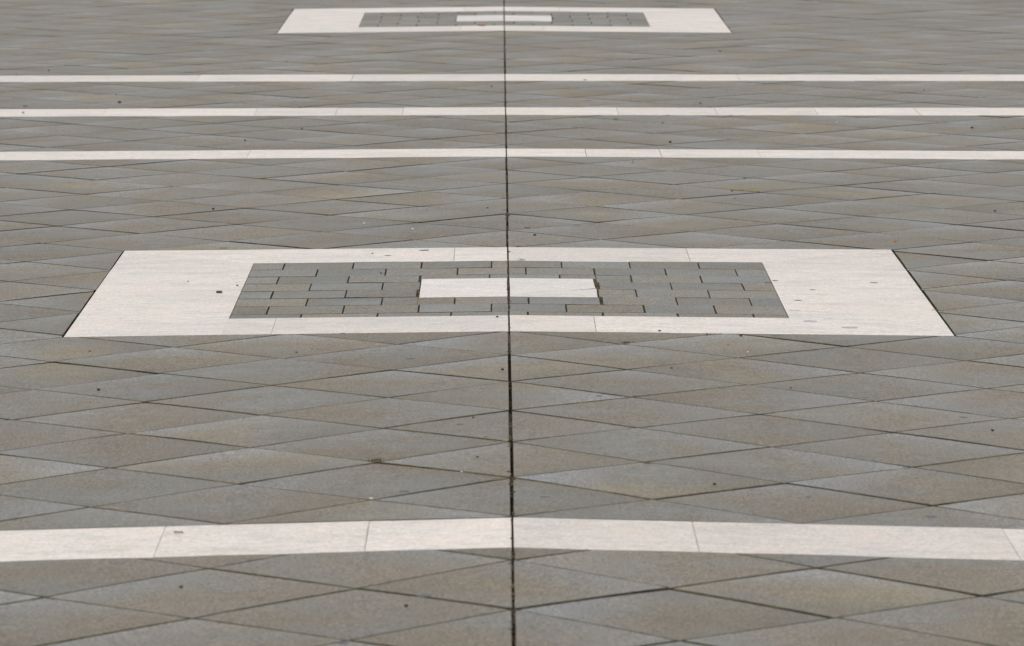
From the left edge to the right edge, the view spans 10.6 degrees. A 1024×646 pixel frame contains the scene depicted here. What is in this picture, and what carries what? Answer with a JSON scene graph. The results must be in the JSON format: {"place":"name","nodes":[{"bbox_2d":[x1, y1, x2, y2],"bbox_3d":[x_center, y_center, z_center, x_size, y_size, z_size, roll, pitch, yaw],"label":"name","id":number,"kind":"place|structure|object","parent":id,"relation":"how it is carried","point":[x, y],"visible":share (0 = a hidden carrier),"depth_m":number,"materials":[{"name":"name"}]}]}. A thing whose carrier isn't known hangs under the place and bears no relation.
{"place":"outdoors","nodes":[
{"label":"outdoors","id":0,"kind":"place"},
{"bbox_2d":[0,0,1023,645],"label":"paving","id":1,"kind":"structure","parent":0,"point":[754,428],"depth_m":13.60,"materials":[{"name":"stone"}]},
{"bbox_2d":[417,594,430,597],"bbox_3d":[-0.157,0.488,9.834,0.027,0.003,0.025,0,6,0],"label":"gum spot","id":2,"kind":"object","parent":1,"relation":"on","point":[425,595],"visible":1,"depth_m":9.83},
{"bbox_2d":[278,7,730,32],"bbox_3d":[-0.041,-1.586,28.869,2.292,0.035,2.292,0,6,0],"label":"inlay panel","id":3,"kind":"object","parent":1,"relation":"on","point":[706,20],"visible":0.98,"depth_m":28.81,"materials":[{"name":"white stone"}]},
{"bbox_2d":[64,247,953,336],"bbox_3d":[-0.010,-0.088,15.286,2.292,0.034,2.292,0,6,0],"label":"inlay panel","id":4,"kind":"object","parent":1,"relation":"on","point":[552,289],"visible":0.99,"depth_m":15.15,"materials":[{"name":"white stone"}]},
{"bbox_2d":[503,0,517,645],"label":"expansion joint","id":5,"kind":"object","parent":1,"relation":"on","point":[512,561],"visible":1,"depth_m":12.26,"materials":[{"name":"rubber"}]},
{"bbox_2d":[0,517,1023,561],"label":"stone band","id":6,"kind":"object","parent":1,"relation":"on","point":[639,535],"visible":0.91,"depth_m":10.57,"materials":[{"name":"white stone"}]},
{"bbox_2d":[0,148,1023,160],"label":"stone band","id":7,"kind":"object","parent":1,"relation":"on","point":[483,152],"visible":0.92,"depth_m":19.98,"materials":[{"name":"white stone"}]},
{"bbox_2d":[0,107,1023,116],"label":"stone band","id":8,"kind":"object","parent":1,"relation":"on","point":[601,111],"visible":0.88,"depth_m":22.07,"materials":[{"name":"white stone"}]},
{"bbox_2d":[0,74,1023,81],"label":"stone band","id":9,"kind":"object","parent":1,"relation":"on","point":[579,77],"visible":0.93,"depth_m":24.13,"materials":[{"name":"white stone"}]}
]}

